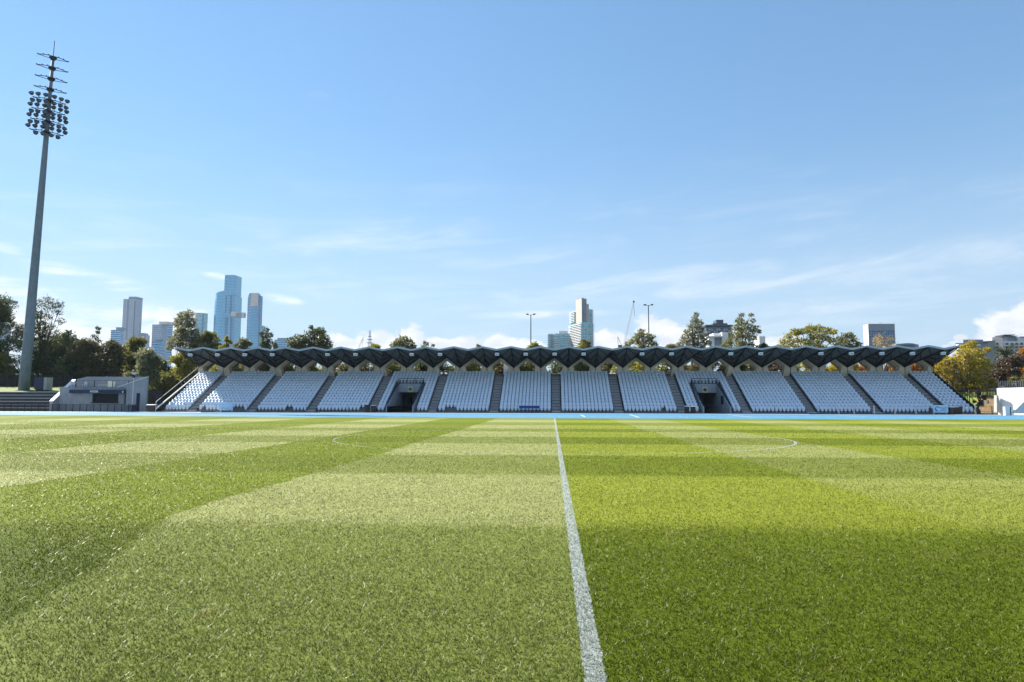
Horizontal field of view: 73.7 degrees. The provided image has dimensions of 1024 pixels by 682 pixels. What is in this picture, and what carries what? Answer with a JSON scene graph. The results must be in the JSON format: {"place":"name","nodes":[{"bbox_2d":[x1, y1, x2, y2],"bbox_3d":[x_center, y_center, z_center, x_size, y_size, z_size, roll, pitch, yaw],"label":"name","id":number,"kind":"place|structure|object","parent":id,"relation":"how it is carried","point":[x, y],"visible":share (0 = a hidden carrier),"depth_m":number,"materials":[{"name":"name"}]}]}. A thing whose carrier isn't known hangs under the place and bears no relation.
{"place":"outdoors","nodes":[
{"label":"outdoors","id":0,"kind":"place"},
{"bbox_2d":[0,299,17,346],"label":"shaded apartment block","id":1,"kind":"structure","parent":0,"point":[7,322],"depth_m":759.60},
{"bbox_2d":[0,387,177,409],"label":"bank","id":2,"kind":"structure","parent":0,"point":[12,389],"depth_m":113.42,"materials":[{"name":"green plant"}]},
{"bbox_2d":[0,351,19,374],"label":"tree","id":3,"kind":"object","parent":2,"relation":"on","point":[6,360],"visible":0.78,"depth_m":123.48,"materials":[{"name":"green plant"}]},
{"bbox_2d":[0,292,36,369],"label":"tree","id":4,"kind":"object","parent":2,"relation":"on","point":[5,312],"visible":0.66,"depth_m":131.59,"materials":[{"name":"green plant"}]},
{"bbox_2d":[0,375,74,386],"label":"screen fence","id":5,"kind":"object","parent":2,"relation":"on","point":[13,380],"visible":0.48,"depth_m":120.98,"materials":[{"name":"black metal"}]},
{"bbox_2d":[9,295,66,374],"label":"tree","id":6,"kind":"object","parent":2,"relation":"on","point":[42,339],"visible":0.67,"depth_m":127.22,"materials":[{"name":"green plant"}]},
{"bbox_2d":[14,41,69,390],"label":"floodlight mast","id":7,"kind":"object","parent":2,"relation":"on","point":[28,340],"visible":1,"depth_m":114.93,"materials":[{"name":"metal"}]},
{"bbox_2d":[34,377,52,390],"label":"dark cabinet","id":8,"kind":"object","parent":2,"relation":"on","point":[44,384],"visible":0.93,"depth_m":111.05,"materials":[{"name":"grey metal"}]},
{"bbox_2d":[33,332,79,374],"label":"tree","id":9,"kind":"object","parent":2,"relation":"on","point":[62,351],"visible":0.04,"depth_m":131.70,"materials":[{"name":"green plant"}]},
{"bbox_2d":[53,329,74,374],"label":"tree","id":10,"kind":"object","parent":2,"relation":"on","point":[66,338],"visible":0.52,"depth_m":125.92,"materials":[{"name":"green plant"}]},
{"bbox_2d":[51,356,104,386],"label":"tree","id":11,"kind":"object","parent":2,"relation":"on","point":[68,366],"visible":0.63,"depth_m":121.53,"materials":[{"name":"green plant"}]},
{"bbox_2d":[63,337,108,381],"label":"tree","id":12,"kind":"object","parent":2,"relation":"on","point":[87,349],"visible":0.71,"depth_m":123.13,"materials":[{"name":"green plant"}]},
{"bbox_2d":[90,326,102,355],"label":"tree","id":13,"kind":"object","parent":2,"relation":"on","point":[97,339],"visible":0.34,"depth_m":128.00,"materials":[{"name":"green plant"}]},
{"bbox_2d":[92,338,126,376],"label":"tree","id":14,"kind":"object","parent":2,"relation":"on","point":[114,357],"visible":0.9,"depth_m":124.42,"materials":[{"name":"green plant"}]},
{"bbox_2d":[122,335,148,375],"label":"tree","id":15,"kind":"object","parent":2,"relation":"on","point":[134,344],"visible":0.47,"depth_m":129.87,"materials":[{"name":"green plant"}]},
{"bbox_2d":[123,346,163,382],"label":"tree","id":16,"kind":"object","parent":2,"relation":"on","point":[150,360],"visible":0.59,"depth_m":114.72,"materials":[{"name":"green plant"}]},
{"bbox_2d":[152,357,175,377],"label":"tree","id":17,"kind":"object","parent":2,"relation":"on","point":[164,368],"visible":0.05,"depth_m":130.76,"materials":[{"name":"green plant"}]},
{"bbox_2d":[165,308,210,364],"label":"gum tree","id":18,"kind":"object","parent":2,"relation":"on","point":[185,337],"visible":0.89,"depth_m":135.94,"materials":[{"name":"green plant"}]},
{"bbox_2d":[192,330,221,372],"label":"tree","id":19,"kind":"object","parent":2,"relation":"on","point":[212,339],"visible":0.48,"depth_m":137.78,"materials":[{"name":"green plant"}]},
{"bbox_2d":[111,327,125,344],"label":"glass block","id":20,"kind":"structure","parent":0,"point":[117,334],"depth_m":1303.35,"materials":[{"name":"blue glass"}]},
{"bbox_2d":[122,297,142,347],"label":"pale tower","id":21,"kind":"structure","parent":0,"point":[132,316],"depth_m":1566.88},
{"bbox_2d":[146,404,156,411],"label":"wheelie bin","id":22,"kind":"object","parent":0,"point":[151,407],"visible":1,"depth_m":98.35,"materials":[{"name":"plastic"}]},
{"bbox_2d":[151,322,174,367],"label":"pale office tower","id":23,"kind":"structure","parent":0,"point":[163,331],"depth_m":1142.97,"materials":[{"name":"white concrete"}]},
{"bbox_2d":[192,313,207,379],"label":"teal tower","id":24,"kind":"structure","parent":0,"point":[202,321],"depth_m":1659.96,"materials":[{"name":"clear glass"}]},
{"bbox_2d":[213,291,223,366],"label":"curved tower","id":25,"kind":"structure","parent":0,"point":[218,313],"depth_m":1804.62,"materials":[{"name":"blue glass"}]},
{"bbox_2d":[221,275,245,346],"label":"tallest tower","id":26,"kind":"structure","parent":0,"point":[232,315],"depth_m":1762.29,"materials":[{"name":"teal glass"}]},
{"bbox_2d":[246,293,262,347],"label":"gold-topped glass skyscraper","id":27,"kind":"structure","parent":0,"point":[254,312],"depth_m":1671.52,"materials":[{"name":"blue glass"}]},
{"bbox_2d":[274,338,287,347],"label":"glass block","id":28,"kind":"structure","parent":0,"point":[280,343],"depth_m":1333.89,"materials":[{"name":"blue glass"}]},
{"bbox_2d":[0,411,997,414],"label":"path","id":29,"kind":"structure","parent":0,"point":[521,413],"depth_m":94.13,"materials":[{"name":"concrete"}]},
{"bbox_2d":[0,404,135,411],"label":"path fence","id":30,"kind":"object","parent":29,"relation":"on","point":[38,407],"visible":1,"depth_m":99.07,"materials":[{"name":"metal"}]},
{"bbox_2d":[124,405,134,411],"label":"grey cabinet","id":31,"kind":"object","parent":29,"relation":"on","point":[130,409],"visible":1,"depth_m":98.84,"materials":[{"name":"metal"}]},
{"bbox_2d":[219,403,232,411],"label":"sponsor board","id":32,"kind":"object","parent":29,"relation":"on","point":[225,406],"visible":0.92,"depth_m":97.51,"materials":[{"name":"blue paint"}]},
{"bbox_2d":[245,412,319,412],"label":"hose","id":33,"kind":"object","parent":29,"relation":"on","point":[282,412],"visible":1,"depth_m":94.78,"materials":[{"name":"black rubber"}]},
{"bbox_2d":[519,406,538,412],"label":"team bench","id":34,"kind":"object","parent":29,"relation":"on","point":[520,407],"visible":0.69,"depth_m":95.58,"materials":[{"name":"blue paint"}]},
{"bbox_2d":[178,404,976,414],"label":"stand fence","id":35,"kind":"object","parent":29,"relation":"on","point":[806,409],"visible":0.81,"depth_m":94.62,"materials":[{"name":"metal"}]},
{"bbox_2d":[809,413,954,414],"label":"hose","id":36,"kind":"object","parent":29,"relation":"on","point":[901,414],"visible":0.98,"depth_m":89.64,"materials":[{"name":"black rubber"}]},
{"bbox_2d":[933,405,947,413],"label":"sponsor board","id":37,"kind":"object","parent":29,"relation":"on","point":[940,408],"visible":1,"depth_m":91.55,"materials":[{"name":"blue paint"}]},
{"bbox_2d":[0,415,1023,681],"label":"field","id":38,"kind":"structure","parent":0,"point":[344,423],"depth_m":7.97,"materials":[{"name":"green plant"}]},
{"bbox_2d":[0,412,1023,418],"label":"track","id":39,"kind":"structure","parent":0,"point":[627,416],"depth_m":78.22,"materials":[{"name":"blue rubber"}]},
{"bbox_2d":[20,412,972,418],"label":"track marking","id":40,"kind":"object","parent":39,"relation":"on","point":[537,416],"visible":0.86,"depth_m":75.36,"materials":[{"name":"paint"}]},
{"bbox_2d":[1003,407,1010,414],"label":"pale bollard box","id":41,"kind":"object","parent":39,"relation":"on","point":[1006,410],"visible":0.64,"depth_m":86.45,"materials":[{"name":"white paint"}]},
{"bbox_2d":[994,387,1023,414],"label":"white wall","id":42,"kind":"structure","parent":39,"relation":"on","point":[1013,398],"depth_m":88.80,"materials":[{"name":"paint"}]},
{"bbox_2d":[997,381,1023,387],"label":"slat fence","id":43,"kind":"object","parent":42,"relation":"on","point":[1014,384],"visible":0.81,"depth_m":94.76,"materials":[{"name":"black metal"}]},
{"bbox_2d":[0,0,1023,386],"label":"sky","id":44,"kind":"structure","parent":0,"point":[441,173],"materials":[{"name":"blue"}]},
{"bbox_2d":[59,411,997,414],"bbox_3d":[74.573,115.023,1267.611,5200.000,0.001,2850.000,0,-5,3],"label":"ground","id":45,"kind":"structure","parent":0,"point":[411,412],"depth_m":101.72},
{"bbox_2d":[0,392,57,410],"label":"terrace steps","id":46,"kind":"structure","parent":45,"relation":"on","point":[12,398],"depth_m":106.38,"materials":[{"name":"concrete"}]},
{"bbox_2d":[49,377,148,411],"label":"kiosk","id":47,"kind":"object","parent":45,"relation":"on","point":[120,392],"visible":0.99,"depth_m":102.71,"materials":[{"name":"concrete"}]},
{"bbox_2d":[136,393,139,411],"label":"door","id":48,"kind":"structure","parent":47,"relation":"in","point":[138,394],"depth_m":101.82,"materials":[{"name":"blue paint"}]},
{"bbox_2d":[138,333,149,348],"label":"office","id":49,"kind":"structure","parent":45,"relation":"on","point":[146,335],"depth_m":1351.31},
{"bbox_2d":[148,389,162,411],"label":"palisade fence","id":50,"kind":"object","parent":45,"relation":"on","point":[154,395],"visible":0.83,"depth_m":102.47,"materials":[{"name":"black metal"}]},
{"bbox_2d":[152,339,163,371],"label":"striped office","id":51,"kind":"structure","parent":45,"relation":"on","point":[158,346],"depth_m":935.88,"materials":[{"name":"blue glass"}]},
{"bbox_2d":[148,370,177,409],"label":"tree","id":52,"kind":"object","parent":45,"relation":"on","point":[163,380],"visible":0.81,"depth_m":111.51,"materials":[{"name":"green plant"}]},
{"bbox_2d":[167,352,197,397],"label":"tree","id":53,"kind":"object","parent":45,"relation":"on","point":[183,367],"visible":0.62,"depth_m":115.73,"materials":[{"name":"green plant"}]},
{"bbox_2d":[207,364,241,373],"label":"tree","id":54,"kind":"object","parent":45,"relation":"on","point":[215,368],"visible":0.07,"depth_m":116.64,"materials":[{"name":"green plant"}]},
{"bbox_2d":[218,335,232,348],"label":"tree","id":55,"kind":"object","parent":45,"relation":"on","point":[227,341],"visible":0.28,"depth_m":134.96,"materials":[{"name":"green plant"}]},
{"bbox_2d":[233,337,252,348],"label":"tree","id":56,"kind":"object","parent":45,"relation":"on","point":[245,343],"visible":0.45,"depth_m":136.28,"materials":[{"name":"green plant"}]},
{"bbox_2d":[239,363,269,372],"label":"tree","id":57,"kind":"object","parent":45,"relation":"on","point":[265,367],"visible":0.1,"depth_m":115.61,"materials":[{"name":"green plant"}]},
{"bbox_2d":[258,326,273,348],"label":"tree","id":58,"kind":"object","parent":45,"relation":"on","point":[265,343],"visible":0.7,"depth_m":136.28,"materials":[{"name":"green plant"}]},
{"bbox_2d":[284,363,315,373],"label":"tree","id":59,"kind":"object","parent":45,"relation":"on","point":[289,367],"visible":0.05,"depth_m":117.47,"materials":[{"name":"green plant"}]},
{"bbox_2d":[282,325,332,364],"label":"fig tree","id":60,"kind":"object","parent":45,"relation":"on","point":[317,340],"visible":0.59,"depth_m":138.43,"materials":[{"name":"green plant"}]},
{"bbox_2d":[310,364,341,373],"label":"tree","id":61,"kind":"object","parent":45,"relation":"on","point":[320,369],"depth_m":120.32,"materials":[{"name":"green plant"}]},
{"bbox_2d":[336,362,371,373],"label":"tree","id":62,"kind":"object","parent":45,"relation":"on","point":[343,367],"visible":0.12,"depth_m":115.12,"materials":[{"name":"green plant"}]},
{"bbox_2d":[369,343,380,370],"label":"tree","id":63,"kind":"object","parent":45,"relation":"on","point":[376,345],"visible":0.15,"depth_m":135.97,"materials":[{"name":"green plant"}]},
{"bbox_2d":[368,362,414,373],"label":"tree","id":64,"kind":"object","parent":45,"relation":"on","point":[393,366],"visible":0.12,"depth_m":113.72,"materials":[{"name":"green plant"}]},
{"bbox_2d":[389,335,416,348],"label":"tree","id":65,"kind":"object","parent":45,"relation":"on","point":[403,342],"visible":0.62,"depth_m":135.72,"materials":[{"name":"green plant"}]},
{"bbox_2d":[413,362,454,373],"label":"tree","id":66,"kind":"object","parent":45,"relation":"on","point":[420,366],"visible":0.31,"depth_m":114.26,"materials":[{"name":"green plant"}]},
{"bbox_2d":[441,361,480,373],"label":"tree","id":67,"kind":"object","parent":45,"relation":"on","point":[473,366],"visible":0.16,"depth_m":119.69,"materials":[{"name":"green plant"}]},
{"bbox_2d":[493,361,503,373],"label":"tree","id":68,"kind":"object","parent":45,"relation":"on","point":[498,368],"visible":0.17,"depth_m":117.25,"materials":[{"name":"green plant"}]},
{"bbox_2d":[524,341,543,348],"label":"tree","id":69,"kind":"object","parent":45,"relation":"on","point":[534,344],"visible":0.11,"depth_m":134.18,"materials":[{"name":"green plant"}]},
{"bbox_2d":[519,361,554,373],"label":"tree","id":70,"kind":"object","parent":45,"relation":"on","point":[527,366],"visible":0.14,"depth_m":113.77,"materials":[{"name":"green plant"}]},
{"bbox_2d":[155,345,979,413],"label":"grandstand","id":71,"kind":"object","parent":45,"relation":"on","point":[714,398],"visible":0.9,"depth_m":103.11,"materials":[{"name":"concrete"}]},
{"bbox_2d":[169,371,969,407],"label":"seats","id":72,"kind":"object","parent":71,"relation":"on","point":[303,386],"visible":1,"depth_m":102.29,"materials":[{"name":"plastic"}]},
{"bbox_2d":[547,362,588,373],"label":"tree","id":73,"kind":"object","parent":45,"relation":"on","point":[579,366],"visible":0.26,"depth_m":116.22,"materials":[{"name":"green plant"}]},
{"bbox_2d":[577,339,591,361],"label":"tree","id":74,"kind":"object","parent":45,"relation":"on","point":[584,343],"visible":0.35,"depth_m":133.02,"materials":[{"name":"green plant"}]},
{"bbox_2d":[580,361,614,373],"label":"tree","id":75,"kind":"object","parent":45,"relation":"on","point":[607,366],"visible":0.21,"depth_m":116.52,"materials":[{"name":"green plant"}]},
{"bbox_2d":[610,359,643,373],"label":"tree","id":76,"kind":"object","parent":45,"relation":"on","point":[636,366],"visible":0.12,"depth_m":111.99,"materials":[{"name":"green plant"}]},
{"bbox_2d":[622,328,658,347],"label":"tree","id":77,"kind":"object","parent":45,"relation":"on","point":[642,341],"visible":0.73,"depth_m":134.50,"materials":[{"name":"green plant"}]},
{"bbox_2d":[656,361,687,373],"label":"tree","id":78,"kind":"object","parent":45,"relation":"on","point":[666,370],"visible":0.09,"depth_m":116.42,"materials":[{"name":"green plant"}]},
{"bbox_2d":[665,343,679,368],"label":"tree","id":79,"kind":"object","parent":45,"relation":"on","point":[670,345],"visible":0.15,"depth_m":126.16,"materials":[{"name":"green plant"}]},
{"bbox_2d":[675,312,711,363],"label":"gum tree","id":80,"kind":"object","parent":45,"relation":"on","point":[692,342],"visible":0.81,"depth_m":128.09,"materials":[{"name":"green plant"}]},
{"bbox_2d":[684,361,724,373],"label":"tree","id":81,"kind":"object","parent":45,"relation":"on","point":[692,367],"visible":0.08,"depth_m":112.47,"materials":[{"name":"green plant"}]},
{"bbox_2d":[717,362,753,373],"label":"tree","id":82,"kind":"object","parent":45,"relation":"on","point":[744,366],"visible":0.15,"depth_m":111.47,"materials":[{"name":"green plant"}]},
{"bbox_2d":[719,312,761,347],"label":"gum tree","id":83,"kind":"object","parent":45,"relation":"on","point":[742,330],"visible":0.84,"depth_m":127.93,"materials":[{"name":"green plant"}]},
{"bbox_2d":[768,362,781,373],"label":"tree","id":84,"kind":"object","parent":45,"relation":"on","point":[772,366],"visible":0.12,"depth_m":114.40,"materials":[{"name":"green plant"}]},
{"bbox_2d":[776,322,838,347],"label":"wattle tree","id":85,"kind":"object","parent":45,"relation":"on","point":[797,333],"visible":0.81,"depth_m":129.38,"materials":[{"name":"green plant"}]},
{"bbox_2d":[796,362,832,373],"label":"tree","id":86,"kind":"object","parent":45,"relation":"on","point":[801,365],"visible":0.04,"depth_m":112.30,"materials":[{"name":"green plant"}]},
{"bbox_2d":[826,363,860,373],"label":"tree","id":87,"kind":"object","parent":45,"relation":"on","point":[831,366],"visible":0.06,"depth_m":113.16,"materials":[{"name":"yellow plant"}]},
{"bbox_2d":[831,332,862,347],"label":"tree","id":88,"kind":"object","parent":45,"relation":"on","point":[845,341],"visible":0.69,"depth_m":125.91,"materials":[{"name":"green plant"}]},
{"bbox_2d":[871,332,897,371],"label":"tree","id":89,"kind":"object","parent":45,"relation":"on","point":[882,339],"visible":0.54,"depth_m":124.34,"materials":[{"name":"brown plant"}]},
{"bbox_2d":[886,363,923,372],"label":"tree","id":90,"kind":"object","parent":45,"relation":"on","point":[914,366],"visible":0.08,"depth_m":131.31,"materials":[{"name":"orange plant"}]},
{"bbox_2d":[934,339,1000,391],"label":"plane tree","id":91,"kind":"object","parent":45,"relation":"on","point":[965,362],"visible":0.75,"depth_m":124.81,"materials":[{"name":"yellow plant"}]},
{"bbox_2d":[973,390,987,413],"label":"young tree","id":92,"kind":"object","parent":45,"relation":"on","point":[978,393],"visible":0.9,"depth_m":95.43,"materials":[{"name":"green plant"}]},
{"bbox_2d":[968,390,996,400],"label":"slat fence","id":93,"kind":"object","parent":45,"relation":"on","point":[986,393],"visible":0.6,"depth_m":109.95,"materials":[{"name":"black metal"}]},
{"bbox_2d":[1008,375,1023,385],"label":"tree","id":94,"kind":"object","parent":45,"relation":"on","point":[1012,379],"visible":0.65,"depth_m":104.79,"materials":[{"name":"green plant"}]},
{"bbox_2d":[548,331,570,373],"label":"building","id":95,"kind":"structure","parent":0,"point":[560,339],"depth_m":621.16,"materials":[{"name":"teal glass"}]},
{"bbox_2d":[569,298,594,346],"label":"stepped apartment tower","id":96,"kind":"structure","parent":0,"point":[581,322],"depth_m":604.94,"materials":[{"name":"white glass"}]},
{"bbox_2d":[702,320,732,344],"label":"charcoal building","id":97,"kind":"structure","parent":0,"point":[718,326],"depth_m":418.44,"materials":[{"name":"grey paint"}]},
{"bbox_2d":[705,332,764,347],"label":"white flats","id":98,"kind":"structure","parent":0,"point":[716,339],"depth_m":357.68,"materials":[{"name":"concrete"}]},
{"bbox_2d":[863,322,895,347],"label":"grey office block","id":99,"kind":"structure","parent":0,"point":[870,330],"depth_m":468.50,"materials":[{"name":"glass"}]},
{"bbox_2d":[883,343,918,368],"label":"roof","id":100,"kind":"structure","parent":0,"point":[912,345],"depth_m":291.55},
{"bbox_2d":[947,406,953,413],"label":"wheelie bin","id":101,"kind":"object","parent":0,"point":[950,409],"visible":0.77,"depth_m":91.55,"materials":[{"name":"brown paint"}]},
{"bbox_2d":[941,340,997,391],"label":"layered apartments","id":102,"kind":"structure","parent":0,"point":[984,344],"depth_m":322.47,"materials":[{"name":"white concrete"}]},
{"bbox_2d":[959,392,994,411],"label":"bank","id":103,"kind":"structure","parent":0,"point":[965,396],"depth_m":121.06,"materials":[{"name":"green plant"}]},
{"bbox_2d":[986,343,1020,385],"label":"tree","id":104,"kind":"object","parent":103,"relation":"on","point":[1003,353],"visible":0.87,"depth_m":113.04,"materials":[{"name":"green plant"}]},
{"bbox_2d":[986,353,1023,387],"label":"tree","id":105,"kind":"object","parent":103,"relation":"on","point":[1005,369],"visible":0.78,"depth_m":109.32,"materials":[{"name":"brown plant"}]},
{"bbox_2d":[1016,345,1023,374],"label":"tree","id":106,"kind":"object","parent":103,"relation":"on","point":[1021,351],"visible":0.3,"depth_m":116.38,"materials":[{"name":"orange plant"}]},
{"bbox_2d":[978,397,997,412],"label":"timber shed","id":107,"kind":"structure","parent":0,"point":[987,404],"depth_m":106.32,"materials":[{"name":"beige wood"}]},
{"bbox_2d":[988,334,1023,387],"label":"terraced apartments","id":108,"kind":"structure","parent":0,"point":[1005,340],"depth_m":406.55,"materials":[{"name":"white concrete"}]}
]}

